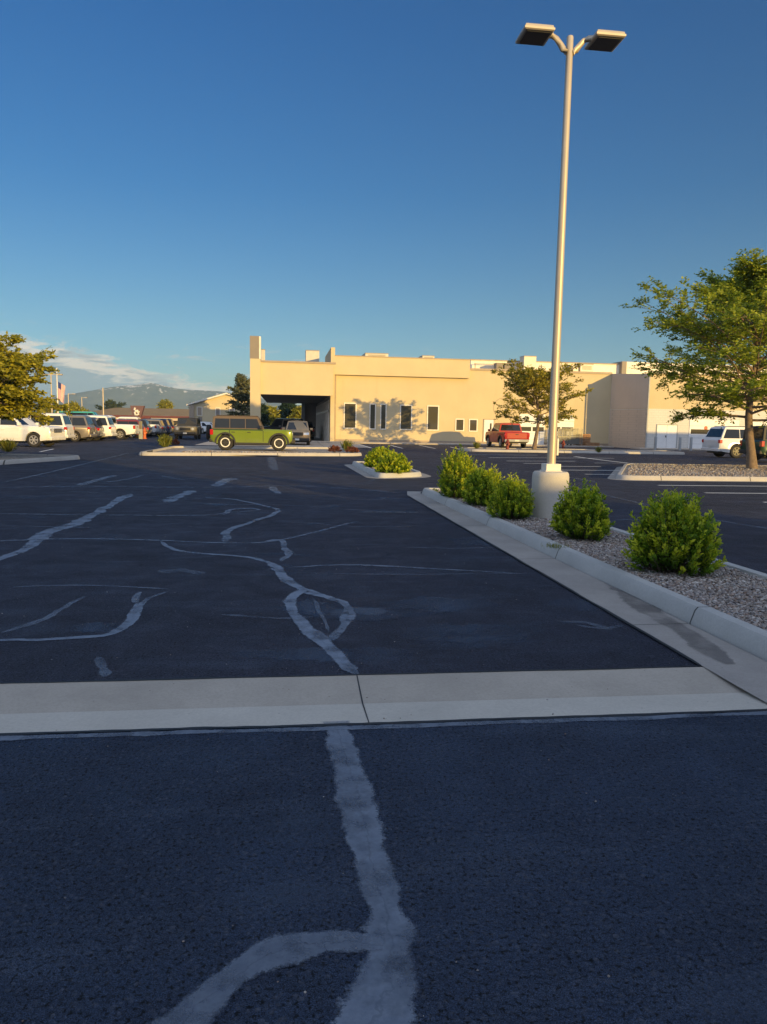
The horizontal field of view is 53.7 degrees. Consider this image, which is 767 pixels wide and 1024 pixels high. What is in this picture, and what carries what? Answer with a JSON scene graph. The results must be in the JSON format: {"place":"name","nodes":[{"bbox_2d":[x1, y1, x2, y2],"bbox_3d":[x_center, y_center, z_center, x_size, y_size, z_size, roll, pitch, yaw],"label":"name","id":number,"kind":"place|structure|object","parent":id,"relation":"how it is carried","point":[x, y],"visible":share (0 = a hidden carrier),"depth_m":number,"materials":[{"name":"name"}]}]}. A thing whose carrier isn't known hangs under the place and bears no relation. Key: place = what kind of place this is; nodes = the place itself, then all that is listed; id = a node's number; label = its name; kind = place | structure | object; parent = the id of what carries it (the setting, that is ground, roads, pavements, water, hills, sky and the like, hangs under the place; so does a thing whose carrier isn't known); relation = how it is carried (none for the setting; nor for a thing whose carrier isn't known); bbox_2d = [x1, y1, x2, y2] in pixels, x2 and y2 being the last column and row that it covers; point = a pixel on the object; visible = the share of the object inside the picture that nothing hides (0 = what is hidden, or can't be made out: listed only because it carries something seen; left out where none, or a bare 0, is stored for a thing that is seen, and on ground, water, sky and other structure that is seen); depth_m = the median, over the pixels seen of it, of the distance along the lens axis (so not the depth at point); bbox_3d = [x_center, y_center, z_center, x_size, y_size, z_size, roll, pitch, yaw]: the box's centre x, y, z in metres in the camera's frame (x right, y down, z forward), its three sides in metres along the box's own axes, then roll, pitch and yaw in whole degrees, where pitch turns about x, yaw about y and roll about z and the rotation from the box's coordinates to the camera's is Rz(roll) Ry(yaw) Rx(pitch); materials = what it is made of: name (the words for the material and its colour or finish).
{"place":"outdoors","nodes":[
{"label":"outdoors","id":0,"kind":"place"},
{"bbox_2d":[91,408,188,425],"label":"building","id":1,"kind":"structure","parent":0,"point":[174,415],"depth_m":160.00,"materials":[{"name":"brown metal"}]},
{"bbox_2d":[12,383,301,412],"bbox_3d":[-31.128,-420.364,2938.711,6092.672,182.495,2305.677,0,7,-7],"label":"mountain","id":2,"kind":"structure","parent":0,"point":[148,395],"depth_m":3311.32,"materials":[{"name":"stone"}]},
{"bbox_2d":[0,709,766,1023],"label":"driveway","id":3,"kind":"structure","parent":0,"point":[519,870],"depth_m":2.73,"materials":[{"name":"black asphalt"}]},
{"bbox_2d":[0,432,766,683],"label":"parking lot","id":4,"kind":"structure","parent":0,"point":[442,600],"depth_m":8.27,"materials":[{"name":"black asphalt"}]},
{"bbox_2d":[0,417,65,446],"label":"pickup truck","id":5,"kind":"object","parent":4,"relation":"on","point":[29,431],"visible":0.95,"depth_m":41.77,"materials":[{"name":"paint"}]},
{"bbox_2d":[0,453,79,464],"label":"planting island","id":6,"kind":"structure","parent":4,"relation":"on","point":[8,458],"depth_m":28.64,"materials":[{"name":"concrete"}]},
{"bbox_2d":[0,438,17,451],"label":"grass tuft","id":7,"kind":"object","parent":6,"relation":"on","point":[7,445],"visible":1,"depth_m":32.77,"materials":[{"name":"plant"}]},
{"bbox_2d":[0,331,72,426],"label":"gold tree","id":8,"kind":"object","parent":6,"relation":"on","point":[16,365],"visible":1,"depth_m":27.71,"materials":[{"name":"green plant"}]},
{"bbox_2d":[28,413,74,441],"bbox_3d":[-23.122,-5.550,49.823,5.055,1.940,2.300,0,7,-7],"label":"white suv","id":9,"kind":"object","parent":4,"relation":"on","point":[62,420],"visible":0.08,"depth_m":49.26,"materials":[{"name":"paint"}]},
{"bbox_2d":[43,374,62,412],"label":"light pole","id":10,"kind":"object","parent":4,"relation":"on","point":[51,386],"visible":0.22,"depth_m":89.49,"materials":[{"name":"white metal"}]},
{"bbox_2d":[56,368,58,412],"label":"flagpole","id":11,"kind":"object","parent":4,"relation":"on","point":[57,389],"visible":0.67,"depth_m":83.05,"materials":[{"name":"metal"}]},
{"bbox_2d":[58,382,64,403],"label":"flag","id":12,"kind":"object","parent":11,"relation":"attached to","point":[61,390],"visible":0.98,"depth_m":83.19,"materials":[{"name":"fabric"}]},
{"bbox_2d":[66,411,97,414],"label":"teal van","id":13,"kind":"object","parent":4,"relation":"on","point":[84,413],"visible":0.01,"depth_m":89.67,"materials":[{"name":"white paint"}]},
{"bbox_2d":[68,415,96,441],"bbox_3d":[-23.051,-5.950,53.661,4.955,1.860,2.300,0,7,-7],"label":"grey suv","id":14,"kind":"object","parent":4,"relation":"on","point":[84,426],"visible":0.4,"depth_m":53.04,"materials":[{"name":"grey metal"}]},
{"bbox_2d":[85,417,104,440],"bbox_3d":[-23.317,-6.218,56.461,4.755,1.740,2.300,0,7,-7],"label":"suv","id":15,"kind":"object","parent":4,"relation":"on","point":[97,423],"visible":0.18,"depth_m":56.06,"materials":[{"name":"white paint"}]},
{"bbox_2d":[86,415,116,439],"bbox_3d":[-23.185,-6.471,58.024,5.055,1.890,2.300,0,7,-7],"label":"white suv","id":16,"kind":"object","parent":4,"relation":"on","point":[109,426],"visible":0.23,"depth_m":57.46,"materials":[{"name":"paint"}]},
{"bbox_2d":[102,388,103,414],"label":"light pole","id":17,"kind":"object","parent":4,"relation":"on","point":[103,400],"visible":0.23,"depth_m":104.75,"materials":[{"name":"white metal"}]},
{"bbox_2d":[105,415,139,438],"bbox_3d":[-23.104,-6.962,62.087,5.855,1.940,2.400,0,7,-7],"label":"white pickup","id":18,"kind":"object","parent":4,"relation":"on","point":[124,431],"visible":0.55,"depth_m":61.45,"materials":[{"name":"paint"}]},
{"bbox_2d":[116,419,145,437],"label":"dark car","id":19,"kind":"object","parent":4,"relation":"on","point":[128,421],"visible":0.16,"depth_m":67.18,"materials":[{"name":"red paint"}]},
{"bbox_2d":[117,417,159,436],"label":"white pickup","id":20,"kind":"object","parent":4,"relation":"on","point":[155,428],"visible":0.12,"depth_m":72.85,"materials":[{"name":"paint"}]},
{"bbox_2d":[130,406,150,418],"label":"pylon sign","id":21,"kind":"object","parent":4,"relation":"on","point":[137,411],"visible":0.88,"depth_m":78.38,"materials":[{"name":"brown"}]},
{"bbox_2d":[139,421,142,438],"bbox_3d":[-20.480,-6.906,63.958,0.300,1.500,0.300,0,7,-7],"label":"marker post","id":22,"kind":"object","parent":4,"relation":"on","point":[141,431],"visible":0.8,"depth_m":63.84,"materials":[{"name":"grey paint"}]},
{"bbox_2d":[138,419,152,434],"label":"dark car","id":23,"kind":"object","parent":4,"relation":"on","point":[147,426],"visible":0.07,"depth_m":70.51,"materials":[{"name":"black paint"}]},
{"bbox_2d":[145,419,166,435],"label":"silver car","id":24,"kind":"object","parent":4,"relation":"on","point":[160,423],"visible":0.3,"depth_m":75.70,"materials":[{"name":"grey metal"}]},
{"bbox_2d":[143,418,171,435],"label":"dark suv","id":25,"kind":"object","parent":4,"relation":"on","point":[167,426],"visible":0.09,"depth_m":78.64,"materials":[{"name":"blue paint"}]},
{"bbox_2d":[165,419,174,434],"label":"dark suv","id":26,"kind":"object","parent":4,"relation":"on","point":[171,422],"visible":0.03,"depth_m":81.61,"materials":[{"name":"black paint"}]},
{"bbox_2d":[174,418,201,438],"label":"sand truck","id":27,"kind":"object","parent":4,"relation":"on","point":[189,426],"visible":1,"depth_m":66.61,"materials":[{"name":"paint"}]},
{"bbox_2d":[200,422,211,433],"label":"white car","id":28,"kind":"object","parent":4,"relation":"on","point":[204,424],"visible":0.32,"depth_m":96.36,"materials":[{"name":"paint"}]},
{"bbox_2d":[139,446,361,455],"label":"planting island","id":29,"kind":"structure","parent":4,"relation":"on","point":[171,451],"depth_m":38.58,"materials":[{"name":"concrete"}]},
{"bbox_2d":[156,434,172,446],"bbox_3d":[-12.263,-4.033,42.442,1.065,0.810,1.080,0,7,-7],"label":"grass tuft","id":30,"kind":"object","parent":29,"relation":"on","point":[163,439],"visible":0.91,"depth_m":42.31,"materials":[{"name":"plant"}]},
{"bbox_2d":[170,438,180,444],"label":"mound shrub","id":31,"kind":"object","parent":29,"relation":"on","point":[175,441],"visible":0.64,"depth_m":45.93,"materials":[{"name":"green plant"}]},
{"bbox_2d":[206,415,294,450],"bbox_3d":[-7.362,-4.394,42.181,4.850,1.900,2.330,0,7,-7],"label":"off road car","id":32,"kind":"object","parent":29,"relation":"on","point":[241,430],"visible":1,"depth_m":41.22,"materials":[{"name":"green paint"}]},
{"bbox_2d":[181,450,337,452],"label":"gravel","id":33,"kind":"structure","parent":29,"relation":"on","point":[210,451],"depth_m":37.93,"materials":[{"name":"gravel"}]},
{"bbox_2d":[327,445,342,451],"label":"mound shrub","id":34,"kind":"object","parent":29,"relation":"on","point":[334,448],"visible":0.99,"depth_m":39.61,"materials":[{"name":"red plant"}]},
{"bbox_2d":[341,439,352,450],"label":"grass tuft","id":35,"kind":"object","parent":29,"relation":"on","point":[345,444],"visible":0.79,"depth_m":41.79,"materials":[{"name":"plant"}]},
{"bbox_2d":[345,446,359,452],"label":"mound shrub","id":36,"kind":"object","parent":29,"relation":"on","point":[353,449],"visible":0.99,"depth_m":39.19,"materials":[{"name":"red plant"}]},
{"bbox_2d":[0,526,723,1021],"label":"grit","id":37,"kind":"object","parent":4,"relation":"on","point":[286,668],"visible":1,"depth_m":4.25,"materials":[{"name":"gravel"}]},
{"bbox_2d":[345,461,430,478],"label":"planting island","id":38,"kind":"structure","parent":4,"relation":"on","point":[359,467],"depth_m":23.66,"materials":[{"name":"concrete"}]},
{"bbox_2d":[363,445,399,466],"bbox_3d":[-0.059,-1.938,26.374,1.332,0.807,1.344,0,7,-7],"label":"hedge shrub","id":39,"kind":"object","parent":38,"relation":"on","point":[371,459],"visible":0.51,"depth_m":25.99,"materials":[{"name":"green plant"}]},
{"bbox_2d":[373,451,412,473],"bbox_3d":[0.200,-1.536,23.348,1.276,0.710,1.199,-5,9,-43],"label":"hedge shrub","id":40,"kind":"object","parent":38,"relation":"on","point":[388,462],"visible":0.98,"depth_m":23.09,"materials":[{"name":"green plant"}]},
{"bbox_2d":[485,423,529,447],"bbox_3d":[9.783,-6.130,60.346,2.400,1.940,5.755,0,7,-7],"label":"red pickup","id":41,"kind":"object","parent":4,"relation":"on","point":[500,433],"visible":0.98,"depth_m":59.14,"materials":[{"name":"paint"}]},
{"bbox_2d":[459,447,684,454],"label":"planting island","id":42,"kind":"structure","parent":4,"relation":"on","point":[540,450],"depth_m":49.90,"materials":[{"name":"concrete"}]},
{"bbox_2d":[473,441,480,448],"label":"grass tuft","id":43,"kind":"object","parent":42,"relation":"on","point":[476,445],"visible":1,"depth_m":51.07,"materials":[{"name":"plant"}]},
{"bbox_2d":[490,358,593,449],"bbox_3d":[10.303,-7.240,51.651,6.886,6.054,7.404,0,7,-7],"label":"tree","id":44,"kind":"object","parent":42,"relation":"on","point":[531,379],"visible":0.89,"depth_m":50.54,"materials":[{"name":"green plant"}]},
{"bbox_2d":[407,488,766,702],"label":"planting island","id":45,"kind":"structure","parent":4,"relation":"on","point":[731,649],"depth_m":6.89,"materials":[{"name":"concrete"}]},
{"bbox_2d":[433,443,477,498],"bbox_3d":[1.591,-0.836,15.611,1.030,1.159,0.940,0,7,-7],"label":"round shrub","id":46,"kind":"object","parent":45,"relation":"on","point":[456,472],"visible":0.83,"depth_m":15.44,"materials":[{"name":"green plant"}]},
{"bbox_2d":[459,462,502,505],"bbox_3d":[1.898,-0.527,14.210,0.871,0.844,0.964,-2,7,-22],"label":"round shrub","id":47,"kind":"object","parent":45,"relation":"on","point":[478,486],"visible":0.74,"depth_m":14.03,"materials":[{"name":"green plant"}]},
{"bbox_2d":[485,472,534,519],"bbox_3d":[2.074,-0.259,12.196,0.871,0.776,0.788,-2,7,-26],"label":"round shrub","id":48,"kind":"object","parent":45,"relation":"on","point":[510,499],"visible":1,"depth_m":12.07,"materials":[{"name":"green plant"}]},
{"bbox_2d":[546,541,568,549],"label":"weed","id":49,"kind":"object","parent":45,"relation":"on","point":[555,547],"visible":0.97,"depth_m":9.32,"materials":[{"name":"green plant"}]},
{"bbox_2d":[515,23,625,518],"bbox_3d":[2.821,-3.660,12.171,1.600,7.592,0.620,0,7,-7],"label":"lamp post","id":50,"kind":"object","parent":45,"relation":"on","point":[549,479],"visible":0.94,"depth_m":12.09,"materials":[{"name":"metal"}]},
{"bbox_2d":[547,478,614,540],"bbox_3d":[2.650,-0.045,10.152,0.838,0.844,0.927,0,7,-7],"label":"round shrub","id":51,"kind":"object","parent":45,"relation":"on","point":[582,514],"visible":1,"depth_m":9.97,"materials":[{"name":"green plant"}]},
{"bbox_2d":[621,487,727,576],"bbox_3d":[2.976,0.178,7.931,0.990,0.926,1.102,0,7,-7],"label":"round shrub","id":52,"kind":"object","parent":45,"relation":"on","point":[671,534],"visible":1,"depth_m":7.71,"materials":[{"name":"green plant"}]},
{"bbox_2d":[654,436,656,449],"bbox_3d":[21.686,-5.497,60.456,0.220,1.110,0.220,0,7,-7],"label":"bollard","id":53,"kind":"object","parent":4,"relation":"on","point":[655,442],"visible":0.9,"depth_m":60.39,"materials":[{"name":"metal"}]},
{"bbox_2d":[678,437,681,449],"bbox_3d":[23.742,-5.488,60.725,0.220,1.110,0.220,0,7,-7],"label":"bollard","id":54,"kind":"object","parent":4,"relation":"on","point":[679,443],"visible":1,"depth_m":60.64,"materials":[{"name":"metal"}]},
{"bbox_2d":[608,464,766,481],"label":"planting island","id":55,"kind":"structure","parent":4,"relation":"on","point":[621,474],"depth_m":24.33,"materials":[{"name":"concrete"}]},
{"bbox_2d":[620,247,766,468],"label":"locust tree","id":56,"kind":"object","parent":55,"relation":"on","point":[737,305],"visible":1,"depth_m":28.91,"materials":[{"name":"green plant"}]},
{"bbox_2d":[689,437,692,450],"bbox_3d":[24.676,-5.484,60.847,0.220,1.110,0.220,0,7,-7],"label":"bollard","id":57,"kind":"object","parent":4,"relation":"on","point":[690,444],"visible":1,"depth_m":60.76,"materials":[{"name":"metal"}]},
{"bbox_2d":[701,426,744,457],"bbox_3d":[22.537,-4.303,46.697,5.255,1.920,2.400,0,7,-7],"label":"white suv","id":58,"kind":"object","parent":4,"relation":"on","point":[717,441],"visible":0.59,"depth_m":45.64,"materials":[{"name":"paint"}]},
{"bbox_2d":[739,426,766,460],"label":"off road car","id":59,"kind":"object","parent":4,"relation":"on","point":[760,437],"visible":0.54,"depth_m":39.59,"materials":[{"name":"green paint"}]},
{"bbox_2d":[0,0,766,404],"label":"sky","id":60,"kind":"structure","parent":0,"point":[183,182],"materials":[{"name":"blue"}]},
{"bbox_2d":[196,437,702,450],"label":"pavement","id":61,"kind":"structure","parent":0,"point":[317,442],"depth_m":62.52,"materials":[{"name":"concrete"}]},
{"bbox_2d":[264,418,302,435],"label":"black van","id":62,"kind":"object","parent":61,"relation":"on","point":[276,423],"visible":0.06,"depth_m":76.86,"materials":[{"name":"paint"}]},
{"bbox_2d":[279,419,298,429],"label":"dark suv","id":63,"kind":"object","parent":61,"relation":"on","point":[284,423],"visible":0.05,"depth_m":71.73,"materials":[{"name":"grey metal"}]},
{"bbox_2d":[282,421,312,444],"bbox_3d":[-6.439,-5.960,56.865,2.260,1.780,4.755,0,7,-5],"label":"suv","id":64,"kind":"object","parent":61,"relation":"on","point":[300,430],"visible":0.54,"depth_m":55.48,"materials":[{"name":"paint"}]},
{"bbox_2d":[308,422,314,439],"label":"dark suv","id":65,"kind":"object","parent":61,"relation":"on","point":[310,424],"visible":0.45,"depth_m":73.08,"materials":[{"name":"black paint"}]},
{"bbox_2d":[557,428,569,444],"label":"wire cage","id":66,"kind":"object","parent":61,"relation":"on","point":[564,436],"visible":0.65,"depth_m":65.33,"materials":[{"name":"metal"}]},
{"bbox_2d":[566,428,582,445],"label":"wire cage","id":67,"kind":"object","parent":61,"relation":"on","point":[574,436],"visible":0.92,"depth_m":65.55,"materials":[{"name":"metal"}]},
{"bbox_2d":[576,434,590,445],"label":"pallet stack","id":68,"kind":"object","parent":61,"relation":"on","point":[586,437],"visible":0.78,"depth_m":65.74,"materials":[{"name":"brown wood"}]},
{"bbox_2d":[581,442,599,445],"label":"pallet stack","id":69,"kind":"object","parent":61,"relation":"on","point":[590,444],"visible":0.99,"depth_m":65.51,"materials":[{"name":"brown wood"}]},
{"bbox_2d":[432,489,554,521],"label":"gravel","id":70,"kind":"structure","parent":0,"point":[483,507],"depth_m":12.46,"materials":[{"name":"gravel"}]},
{"bbox_2d":[508,520,766,630],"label":"gravel","id":71,"kind":"structure","parent":0,"point":[702,591],"depth_m":7.51,"materials":[{"name":"grey gravel"}]},
{"bbox_2d":[626,463,766,476],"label":"gravel","id":72,"kind":"structure","parent":0,"point":[710,470],"depth_m":28.03,"materials":[{"name":"gravel"}]},
{"label":"ground","id":73,"kind":"structure","parent":0,"visible":0},
{"bbox_2d":[65,401,80,410],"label":"tree","id":74,"kind":"object","parent":73,"relation":"on","point":[76,406],"visible":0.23,"depth_m":179.50,"materials":[{"name":"green plant"}]},
{"bbox_2d":[95,399,126,409],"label":"tree","id":75,"kind":"object","parent":73,"relation":"on","point":[109,403],"visible":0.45,"depth_m":360.37,"materials":[{"name":"green plant"}]},
{"bbox_2d":[156,399,173,408],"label":"tree","id":76,"kind":"object","parent":73,"relation":"on","point":[164,404],"visible":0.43,"depth_m":249.28,"materials":[{"name":"green plant"}]},
{"bbox_2d":[186,393,246,423],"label":"gable building","id":77,"kind":"structure","parent":73,"relation":"on","point":[206,409],"depth_m":108.73,"materials":[{"name":"beige paint"}]},
{"bbox_2d":[197,407,201,415],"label":"window","id":78,"kind":"structure","parent":77,"relation":"in","point":[199,409],"depth_m":108.50,"materials":[{"name":"grey glass"}]},
{"bbox_2d":[222,373,249,415],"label":"tree","id":79,"kind":"object","parent":73,"relation":"on","point":[240,393],"visible":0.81,"depth_m":96.79,"materials":[{"name":"green plant"}]},
{"bbox_2d":[261,403,272,425],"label":"tree","id":80,"kind":"object","parent":73,"relation":"on","point":[264,415],"visible":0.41,"depth_m":117.11,"materials":[{"name":"green plant"}]},
{"bbox_2d":[265,405,280,425],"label":"tree","id":81,"kind":"object","parent":73,"relation":"on","point":[274,415],"visible":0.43,"depth_m":136.43,"materials":[{"name":"green plant"}]},
{"bbox_2d":[277,403,296,418],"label":"spruce tree","id":82,"kind":"object","parent":73,"relation":"on","point":[285,409],"visible":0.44,"depth_m":146.15,"materials":[{"name":"green plant"}]},
{"bbox_2d":[286,405,300,418],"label":"tree","id":83,"kind":"object","parent":73,"relation":"on","point":[297,413],"visible":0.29,"depth_m":142.09,"materials":[{"name":"green plant"}]},
{"bbox_2d":[0,667,766,732],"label":"gutter","id":84,"kind":"object","parent":73,"relation":"on","point":[108,705],"visible":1,"depth_m":4.48,"materials":[{"name":"concrete"}]},
{"bbox_2d":[250,336,766,448],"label":"commercial building","id":85,"kind":"structure","parent":73,"relation":"on","point":[622,404],"depth_m":65.01,"materials":[{"name":"beige paint"}]},
{"bbox_2d":[261,349,264,359],"bbox_3d":[-10.213,-13.188,64.325,0.361,1.188,0.450,0,7,-7],"label":"rooftop unit","id":86,"kind":"object","parent":85,"relation":"on","point":[262,354],"visible":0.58,"depth_m":64.11,"materials":[{"name":"metal"}]},
{"bbox_2d":[305,350,319,361],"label":"rooftop unit","id":87,"kind":"object","parent":85,"relation":"on","point":[311,355],"visible":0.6,"depth_m":72.50,"materials":[{"name":"metal"}]},
{"bbox_2d":[343,403,356,428],"bbox_3d":[-2.850,-8.204,64.631,1.101,2.193,0.048,0,7,-7],"label":"window","id":88,"kind":"structure","parent":85,"relation":"in","point":[350,409],"depth_m":64.64,"materials":[{"name":"black glass"}]},
{"bbox_2d":[369,403,375,429],"bbox_3d":[-0.931,-8.170,64.885,0.569,2.201,0.048,0,7,-7],"label":"window","id":89,"kind":"structure","parent":85,"relation":"in","point":[372,407],"depth_m":64.88,"materials":[{"name":"black glass"}]},
{"bbox_2d":[362,353,388,356],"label":"rooftop unit","id":90,"kind":"object","parent":85,"relation":"on","point":[376,354],"visible":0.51,"depth_m":71.28,"materials":[{"name":"metal"}]},
{"bbox_2d":[380,404,386,429],"bbox_3d":[-0.017,-8.169,65.004,0.554,2.205,0.048,0,7,-7],"label":"window","id":91,"kind":"structure","parent":85,"relation":"in","point":[383,407],"depth_m":64.99,"materials":[{"name":"black glass"}]},
{"bbox_2d":[400,405,411,429],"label":"window","id":92,"kind":"structure","parent":85,"relation":"in","point":[405,410],"depth_m":65.26,"materials":[{"name":"black glass"}]},
{"bbox_2d":[426,405,438,430],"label":"window","id":93,"kind":"structure","parent":85,"relation":"in","point":[432,411],"depth_m":65.57,"materials":[{"name":"black glass"}]},
{"bbox_2d":[455,419,463,430],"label":"window","id":94,"kind":"structure","parent":85,"relation":"in","point":[459,423],"depth_m":65.94,"materials":[{"name":"black glass"}]},
{"bbox_2d":[469,419,477,431],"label":"window","id":95,"kind":"structure","parent":85,"relation":"in","point":[473,423],"depth_m":66.10,"materials":[{"name":"black glass"}]},
{"bbox_2d":[483,419,494,443],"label":"door","id":96,"kind":"structure","parent":85,"relation":"in","point":[486,422],"depth_m":66.26,"materials":[{"name":"white paint"}]},
{"bbox_2d":[494,363,502,368],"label":"rooftop unit","id":97,"kind":"object","parent":85,"relation":"on","point":[496,365],"visible":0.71,"depth_m":74.93,"materials":[{"name":"beige metal"}]},
{"bbox_2d":[520,356,536,369],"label":"rooftop unit","id":98,"kind":"object","parent":85,"relation":"on","point":[529,361],"visible":0.56,"depth_m":75.30,"materials":[{"name":"metal"}]},
{"bbox_2d":[519,414,544,444],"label":"overhead door","id":99,"kind":"structure","parent":85,"relation":"in","point":[526,427],"depth_m":66.79,"materials":[{"name":"white paint"}]},
{"bbox_2d":[547,415,573,444],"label":"overhead door","id":100,"kind":"structure","parent":85,"relation":"in","point":[567,423],"depth_m":67.14,"materials":[{"name":"white paint"}]},
{"bbox_2d":[576,364,593,371],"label":"rooftop unit","id":101,"kind":"object","parent":85,"relation":"on","point":[587,367],"visible":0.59,"depth_m":76.09,"materials":[{"name":"metal"}]},
{"bbox_2d":[656,424,677,447],"bbox_3d":[23.490,-6.239,62.888,1.870,2.057,0.098,0,7,-7],"label":"double door","id":102,"kind":"structure","parent":85,"relation":"in","point":[666,434],"depth_m":62.90,"materials":[{"name":"white paint"}]},
{"bbox_2d":[688,420,738,448],"bbox_3d":[27.624,-6.422,63.424,4.400,2.495,0.057,0,7,-7],"label":"overhead door","id":103,"kind":"structure","parent":85,"relation":"in","point":[697,431],"depth_m":63.24,"materials":[{"name":"white paint"}]},
{"bbox_2d":[753,421,766,425],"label":"overhead door","id":104,"kind":"structure","parent":85,"relation":"in","point":[762,422],"depth_m":63.81,"materials":[{"name":"white paint"}]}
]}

